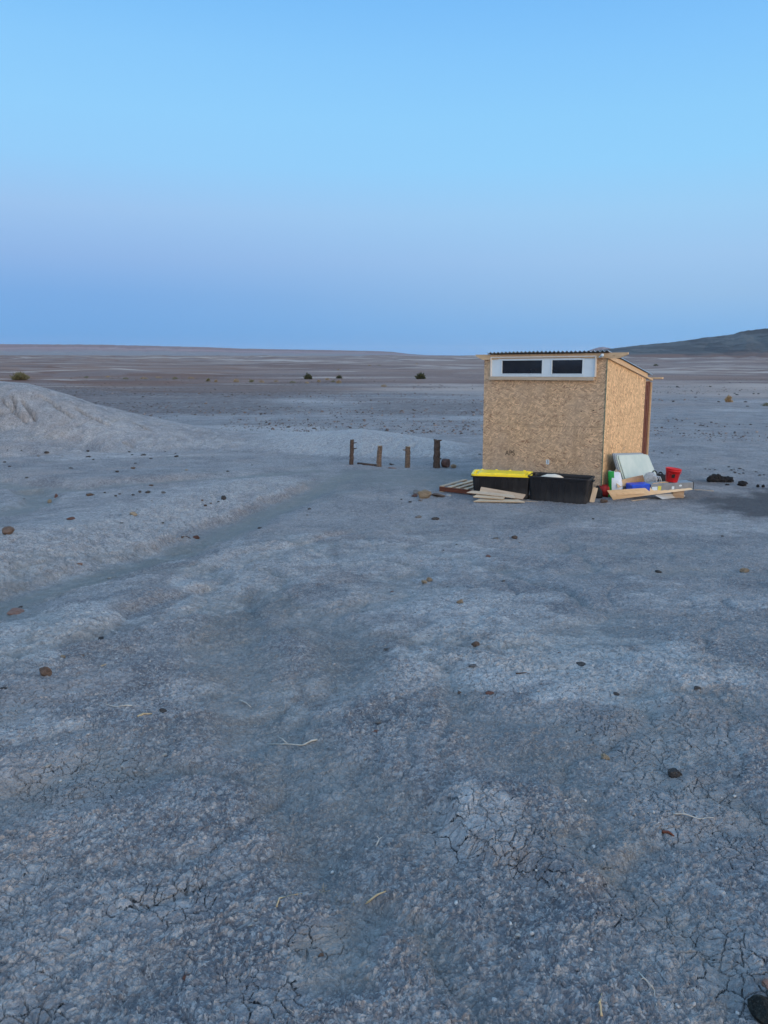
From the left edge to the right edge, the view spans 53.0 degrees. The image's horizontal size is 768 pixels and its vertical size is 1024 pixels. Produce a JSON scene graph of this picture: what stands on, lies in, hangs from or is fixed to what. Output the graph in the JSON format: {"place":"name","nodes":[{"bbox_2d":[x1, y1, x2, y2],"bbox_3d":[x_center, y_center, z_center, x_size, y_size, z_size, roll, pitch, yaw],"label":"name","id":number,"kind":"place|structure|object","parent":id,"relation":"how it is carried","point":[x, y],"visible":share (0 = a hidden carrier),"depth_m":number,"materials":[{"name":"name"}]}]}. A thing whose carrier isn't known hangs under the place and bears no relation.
{"place":"outdoors","nodes":[
{"label":"outdoors","id":0,"kind":"place"},
{"bbox_2d":[0,344,455,355],"bbox_3d":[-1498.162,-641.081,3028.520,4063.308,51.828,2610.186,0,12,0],"label":"mesa","id":1,"kind":"structure","parent":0,"point":[43,349],"depth_m":3415.52,"materials":[{"name":"grey stone"}]},
{"bbox_2d":[0,355,767,1023],"bbox_3d":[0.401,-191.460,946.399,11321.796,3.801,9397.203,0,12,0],"label":"ground","id":2,"kind":"structure","parent":0,"point":[264,611],"depth_m":4.06,"materials":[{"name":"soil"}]},
{"bbox_2d":[2,526,14,534],"bbox_3d":[-4.563,0.237,9.323,0.155,0.125,0.148,6,15,24],"label":"stone","id":3,"kind":"object","parent":2,"relation":"on","point":[8,530],"visible":0.87,"depth_m":9.28,"materials":[{"name":"brown stone"}]},
{"bbox_2d":[7,608,23,614],"bbox_3d":[-3.147,0.850,6.578,0.120,0.039,0.143,5,12,14],"label":"stone","id":4,"kind":"object","parent":2,"relation":"on","point":[13,611],"visible":1,"depth_m":6.55,"materials":[{"name":"stone"}]},
{"bbox_2d":[9,371,29,379],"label":"shrub","id":5,"kind":"object","parent":2,"relation":"on","point":[20,375],"visible":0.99,"depth_m":74.87,"materials":[{"name":"green plant"}]},
{"bbox_2d":[39,667,51,675],"bbox_3d":[-2.000,0.949,4.551,0.089,0.074,0.059,-3,6,3],"label":"stone","id":6,"kind":"object","parent":2,"relation":"on","point":[45,671],"visible":0.95,"depth_m":4.53,"materials":[{"name":"brown stone"}]},
{"bbox_2d":[276,893,302,906],"bbox_3d":[-0.310,1.239,2.473,0.022,0.026,0.110,10,15,41],"label":"twig","id":7,"kind":"object","parent":2,"relation":"on","point":[279,898],"visible":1,"depth_m":2.46,"materials":[{"name":"wood"}]},
{"bbox_2d":[267,736,317,745],"bbox_3d":[-0.446,1.112,3.732,0.252,0.060,0.071,6,13,25],"label":"twig","id":8,"kind":"object","parent":2,"relation":"on","point":[312,740],"visible":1,"depth_m":3.70,"materials":[{"name":"grey wood"}]},
{"bbox_2d":[303,373,311,378],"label":"shrub","id":9,"kind":"object","parent":2,"relation":"on","point":[307,376],"visible":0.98,"depth_m":80.25,"materials":[{"name":"green plant"}]},
{"bbox_2d":[349,439,356,464],"bbox_3d":[-0.721,-1.341,17.946,0.193,0.710,0.106,0,12,0],"label":"wooden post","id":10,"kind":"object","parent":2,"relation":"on","point":[351,455],"visible":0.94,"depth_m":17.90,"materials":[{"name":"brown wood"}]},
{"bbox_2d":[357,462,375,465],"bbox_3d":[-0.402,-1.106,17.877,0.528,0.058,0.060,8,14,36],"label":"fallen pole","id":11,"kind":"object","parent":2,"relation":"on","point":[369,464],"visible":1,"depth_m":17.84,"materials":[{"name":"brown wood"}]},
{"bbox_2d":[365,891,385,903],"bbox_3d":[-0.024,1.258,2.513,0.078,0.045,0.008,-2,12,-9],"label":"straw stalk","id":12,"kind":"object","parent":2,"relation":"on","point":[372,898],"visible":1,"depth_m":2.51,"materials":[{"name":"beige plant"}]},
{"bbox_2d":[376,445,381,466],"bbox_3d":[-0.110,-1.223,17.616,0.146,0.612,0.130,0,12,0],"label":"wooden post","id":13,"kind":"object","parent":2,"relation":"on","point":[379,457],"visible":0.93,"depth_m":17.57,"materials":[{"name":"brown wood"}]},
{"bbox_2d":[32,372,767,440],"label":"gravel","id":14,"kind":"structure","parent":2,"relation":"on","point":[430,431],"depth_m":34.72,"materials":[{"name":"grey gravel"}]},
{"bbox_2d":[403,446,409,467],"bbox_3d":[0.522,-1.191,17.465,0.161,0.613,0.134,-11,16,-43],"label":"wooden post","id":15,"kind":"object","parent":2,"relation":"on","point":[407,456],"visible":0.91,"depth_m":17.42,"materials":[{"name":"brown wood"}]},
{"bbox_2d":[415,372,425,378],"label":"shrub","id":16,"kind":"object","parent":2,"relation":"on","point":[420,375],"visible":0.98,"depth_m":81.78,"materials":[{"name":"green plant"}]},
{"bbox_2d":[418,489,431,498],"bbox_3d":[0.727,-0.300,13.754,0.242,0.198,0.151,3,12,14],"label":"stone","id":17,"kind":"object","parent":2,"relation":"on","point":[423,494],"visible":0.92,"depth_m":13.71,"materials":[{"name":"beige stone"}]},
{"bbox_2d":[433,439,441,467],"bbox_3d":[1.195,-1.266,17.427,0.160,0.778,0.171,-10,15,-40],"label":"wooden post","id":18,"kind":"object","parent":2,"relation":"on","point":[436,459],"visible":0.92,"depth_m":17.36,"materials":[{"name":"brown wood"}]},
{"bbox_2d":[432,493,444,496],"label":"stone","id":19,"kind":"object","parent":2,"relation":"on","point":[438,494],"visible":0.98,"depth_m":13.86,"materials":[{"name":"grey stone"}]},
{"bbox_2d":[441,459,449,466],"bbox_3d":[1.405,-1.117,17.543,0.142,0.201,0.199,7,13,31],"label":"log","id":20,"kind":"object","parent":2,"relation":"on","point":[445,462],"visible":1,"depth_m":17.48,"materials":[{"name":"brown wood"}]},
{"bbox_2d":[439,479,473,495],"bbox_3d":[1.620,-0.469,14.553,0.780,0.116,0.950,8,14,33],"label":"pallet","id":21,"kind":"object","parent":2,"relation":"on","point":[465,486],"visible":0.54,"depth_m":14.34,"materials":[{"name":"red wood"}]},
{"bbox_2d":[471,641,479,646],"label":"stone","id":22,"kind":"object","parent":2,"relation":"on","point":[475,643],"visible":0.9,"depth_m":5.26,"materials":[{"name":"brown stone"}]},
{"bbox_2d":[474,499,524,502],"bbox_3d":[1.992,-0.196,13.343,0.875,0.018,0.120,1,20,5],"label":"loose board","id":23,"kind":"object","parent":2,"relation":"on","point":[503,500],"visible":1,"depth_m":13.32,"materials":[{"name":"beige wood"}]},
{"bbox_2d":[473,494,504,499],"bbox_3d":[1.829,-0.260,13.418,0.545,0.019,0.100,5,26,13],"label":"loose board","id":24,"kind":"object","parent":23,"relation":"on","point":[488,497],"visible":1,"depth_m":13.41,"materials":[{"name":"beige wood"}]},
{"bbox_2d":[467,491,515,498],"bbox_3d":[1.877,-0.314,13.468,0.859,0.017,0.090,7,32,13],"label":"loose board","id":25,"kind":"object","parent":24,"relation":"on","point":[492,494],"visible":1,"depth_m":13.46,"materials":[{"name":"beige wood"}]},
{"bbox_2d":[471,469,532,498],"bbox_3d":[2.136,-0.507,13.930,1.122,0.458,0.581,3,12,12],"label":"storage tote","id":26,"kind":"object","parent":2,"relation":"on","point":[511,481],"visible":0.85,"depth_m":13.68,"materials":[{"name":"black plastic"}]},
{"bbox_2d":[480,487,525,499],"bbox_3d":[2.084,-0.326,13.528,0.797,0.019,0.120,10,55,14],"label":"loose board","id":27,"kind":"object","parent":2,"relation":"on","point":[520,496],"visible":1,"depth_m":13.53,"materials":[{"name":"brown wood"}]},
{"bbox_2d":[528,472,594,503],"bbox_3d":[3.110,-0.420,13.547,1.150,0.445,0.524,5,13,24],"label":"storage tote","id":28,"kind":"object","parent":2,"relation":"on","point":[573,488],"visible":0.94,"depth_m":13.35,"materials":[{"name":"black plastic"}]},
{"bbox_2d":[543,474,563,477],"bbox_3d":[2.956,-0.560,13.670,0.455,0.245,0.264,5,13,24],"label":"sack","id":29,"kind":"object","parent":28,"relation":"in","point":[552,475],"visible":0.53,"depth_m":13.57,"materials":[{"name":"white plastic"}]},
{"bbox_2d":[476,350,663,488],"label":"shed","id":30,"kind":"structure","parent":2,"relation":"on","point":[584,412],"depth_m":14.35,"materials":[{"name":"wood"}]},
{"bbox_2d":[489,356,596,380],"bbox_3d":[2.890,-2.660,14.242,2.139,0.434,0.065,8,13,36],"label":"window","id":31,"kind":"structure","parent":30,"relation":"in","point":[540,368],"depth_m":14.18,"materials":[{"name":"white plastic"}]},
{"bbox_2d":[642,381,649,453],"bbox_3d":[5.244,-1.682,15.517,0.044,1.874,0.356,8,13,36],"label":"door","id":32,"kind":"structure","parent":30,"relation":"in","point":[647,387],"depth_m":15.48,"materials":[{"name":"red wood"}]},
{"bbox_2d":[576,662,585,665],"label":"stone","id":33,"kind":"object","parent":2,"relation":"on","point":[581,663],"visible":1,"depth_m":4.83,"materials":[{"name":"grey stone"}]},
{"bbox_2d":[589,487,597,501],"bbox_3d":[3.652,-0.294,13.411,0.085,0.280,0.020,17,-11,3],"label":"short board","id":34,"kind":"object","parent":2,"relation":"on","point":[593,494],"visible":1,"depth_m":13.40,"materials":[{"name":"beige wood"}]},
{"bbox_2d":[595,486,602,498],"bbox_3d":[3.831,-0.363,13.760,0.158,0.241,0.126,4,12,16],"label":"plastic bag","id":35,"kind":"object","parent":2,"relation":"on","point":[599,494],"visible":0.76,"depth_m":13.72,"materials":[{"name":"plastic"}]},
{"bbox_2d":[598,993,602,1015],"bbox_3d":[0.565,1.281,2.011,0.012,0.024,0.070,3,12,13],"label":"straw stalk","id":36,"kind":"object","parent":2,"relation":"on","point":[600,1007],"visible":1,"depth_m":2.00,"materials":[{"name":"beige plant"}]},
{"bbox_2d":[599,484,609,496],"bbox_3d":[3.995,-0.390,13.945,0.190,0.256,0.256,1,11,20],"label":"broken bucket","id":37,"kind":"object","parent":2,"relation":"on","point":[604,488],"visible":0.69,"depth_m":13.85,"materials":[{"name":"red plastic"}]},
{"bbox_2d":[601,753,609,759],"bbox_3d":[1.007,1.118,3.502,0.042,0.034,0.022,11,19,18],"label":"stone","id":38,"kind":"object","parent":2,"relation":"on","point":[605,756],"visible":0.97,"depth_m":3.50,"materials":[{"name":"beige stone"}]},
{"bbox_2d":[608,469,622,497],"bbox_3d":[4.162,-0.516,13.843,0.280,0.510,0.214,5,12,21],"label":"soil sack","id":39,"kind":"object","parent":2,"relation":"on","point":[614,477],"visible":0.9,"depth_m":13.77,"materials":[{"name":"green plastic"}]},
{"bbox_2d":[638,971,656,1005],"bbox_3d":[0.713,1.278,2.073,0.029,0.024,0.122,-2,12,-12],"label":"twig","id":40,"kind":"object","parent":2,"relation":"on","point":[644,978],"visible":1,"depth_m":2.09,"materials":[{"name":"grey wood"}]},
{"bbox_2d":[607,488,692,499],"bbox_3d":[4.683,-0.364,13.606,1.608,0.192,0.113,-5,8,-8],"label":"plywood sheet","id":41,"kind":"object","parent":2,"relation":"on","point":[612,494],"visible":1,"depth_m":13.58,"materials":[{"name":"beige wood"}]},
{"bbox_2d":[626,480,693,490],"bbox_3d":[4.926,-0.464,13.750,1.159,0.141,0.252,-3,12,-7],"label":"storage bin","id":42,"kind":"object","parent":41,"relation":"on","point":[666,485],"visible":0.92,"depth_m":13.65,"materials":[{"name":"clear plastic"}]},
{"bbox_2d":[616,475,644,486],"bbox_3d":[4.457,-0.555,13.838,0.695,0.234,0.130,-12,31,-18],"label":"cardboard sheet","id":43,"kind":"object","parent":42,"relation":"on","point":[640,478],"visible":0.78,"depth_m":13.81,"materials":[{"name":"brown cardboard"}]},
{"bbox_2d":[666,467,681,482],"bbox_3d":[5.157,-0.662,13.753,0.286,0.245,0.280,6,11,-1],"label":"red bucket","id":44,"kind":"object","parent":42,"relation":"on","point":[672,474],"visible":1,"depth_m":13.66,"materials":[{"name":"plastic"}]},
{"bbox_2d":[643,472,656,481],"bbox_3d":[4.935,-0.555,14.327,0.290,0.394,0.193,4,12,16],"label":"cloudy bag","id":45,"kind":"object","parent":2,"relation":"on","point":[649,477],"visible":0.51,"depth_m":14.24,"materials":[{"name":"plastic"}]},
{"bbox_2d":[662,830,674,835],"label":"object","id":46,"kind":"object","parent":2,"relation":"on","point":[666,831],"visible":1,"depth_m":2.83,"materials":[{"name":"brown stone"}]},
{"bbox_2d":[655,494,684,499],"bbox_3d":[5.135,-0.287,13.776,0.721,0.112,0.042,-5,-22,-26],"label":"flat sheet","id":47,"kind":"object","parent":2,"relation":"on","point":[664,496],"visible":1,"depth_m":13.71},
{"bbox_2d":[668,768,681,777],"bbox_3d":[1.256,1.135,3.332,0.057,0.041,0.048,-8,14,-33],"label":"stone","id":48,"kind":"object","parent":2,"relation":"on","point":[674,773],"visible":1,"depth_m":3.32,"materials":[{"name":"grey stone"}]},
{"bbox_2d":[671,491,683,497],"bbox_3d":[5.277,-0.344,13.832,0.200,0.180,0.090,0,12,-3],"label":"timber block","id":49,"kind":"object","parent":2,"relation":"on","point":[679,494],"depth_m":13.79,"materials":[{"name":"brown wood"}]},
{"bbox_2d":[673,808,713,818],"bbox_3d":[1.189,1.159,2.958,0.146,0.022,0.035,3,12,15],"label":"twig","id":50,"kind":"object","parent":2,"relation":"on","point":[683,813],"visible":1,"depth_m":2.95,"materials":[{"name":"grey wood"}]},
{"bbox_2d":[706,474,733,481],"bbox_3d":[6.809,-0.675,15.586,0.560,0.209,0.183,0,12,0],"label":"burnt clod","id":51,"kind":"object","parent":2,"relation":"on","point":[715,478],"visible":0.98,"depth_m":15.53,"materials":[{"name":"black soil"}]},
{"bbox_2d":[724,395,732,401],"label":"shrub","id":52,"kind":"object","parent":2,"relation":"on","point":[728,398],"visible":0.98,"depth_m":42.44,"materials":[{"name":"beige plant"}]},
{"bbox_2d":[737,481,747,485],"bbox_3d":[7.051,-0.554,15.133,0.179,0.127,0.169,-9,15,-39],"label":"burnt clod","id":53,"kind":"object","parent":2,"relation":"on","point":[742,483],"visible":1,"depth_m":15.09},
{"bbox_2d":[739,568,748,572],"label":"stone","id":54,"kind":"object","parent":2,"relation":"on","point":[744,570],"visible":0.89,"depth_m":8.26,"materials":[{"name":"stone"}]},
{"bbox_2d":[747,994,767,1023],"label":"stone","id":55,"kind":"object","parent":2,"relation":"on","point":[758,1006],"visible":1,"depth_m":2.01,"materials":[{"name":"black stone"}]},
{"bbox_2d":[761,978,767,989],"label":"stone","id":56,"kind":"object","parent":2,"relation":"on","point":[764,982],"visible":1,"depth_m":2.07,"materials":[{"name":"beige stone"}]},
{"bbox_2d":[0,0,767,355],"label":"sky","id":57,"kind":"structure","parent":0,"point":[419,177],"materials":[{"name":"blue"}]},
{"bbox_2d":[589,347,610,350],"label":"distant peak","id":58,"kind":"structure","parent":0,"point":[600,348],"depth_m":4304.90,"materials":[{"name":"grey stone"}]},
{"bbox_2d":[652,470,665,481],"bbox_3d":[5.220,-0.589,14.533,0.373,0.398,0.231,2,12,11],"label":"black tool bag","id":59,"kind":"object","parent":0,"point":[662,476],"visible":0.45,"depth_m":14.45,"materials":[{"name":"fabric"}]},
{"bbox_2d":[596,328,767,357],"bbox_3d":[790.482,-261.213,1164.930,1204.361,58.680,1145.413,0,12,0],"label":"hill","id":60,"kind":"structure","parent":0,"point":[750,343],"depth_m":1144.83,"materials":[{"name":"grey stone"}]},
{"bbox_3d":[5.169,-0.565,14.996,0.380,0.150,0.090,8,13,36],"label":"timber block","id":61,"kind":"object","parent":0,"visible":0},
{"bbox_2d":[612,453,635,470],"bbox_3d":[4.672,-0.833,14.478,0.020,0.648,1.653,-14,-2,38],"label":"glass panel","id":62,"kind":"object","parent":61,"relation":"on","point":[619,453],"visible":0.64,"depth_m":13.86,"materials":[{"name":"grey glass"}]},
{"bbox_2d":[614,453,642,487],"bbox_3d":[4.713,-0.828,14.498,0.019,0.629,1.681,-15,-2,38],"label":"glass panel","id":63,"kind":"object","parent":61,"relation":"on","point":[617,462],"visible":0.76,"depth_m":13.90,"materials":[{"name":"grey glass"}]},
{"bbox_2d":[618,455,655,478],"bbox_3d":[4.823,-0.826,14.576,0.018,0.599,1.725,-16,-3,38],"label":"glass panel","id":64,"kind":"object","parent":61,"relation":"on","point":[634,465],"visible":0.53,"depth_m":14.45,"materials":[{"name":"white glass"}]},
{"label":"timber block","id":65,"kind":"object","parent":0,"visible":0},
{"bbox_2d":[616,454,645,486],"bbox_3d":[4.775,-0.825,14.546,0.017,0.609,1.720,-16,-3,38],"label":"glass panel","id":66,"kind":"object","parent":65,"relation":"on","point":[619,465],"visible":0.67,"depth_m":13.90,"materials":[{"name":"grey glass"}]}
]}

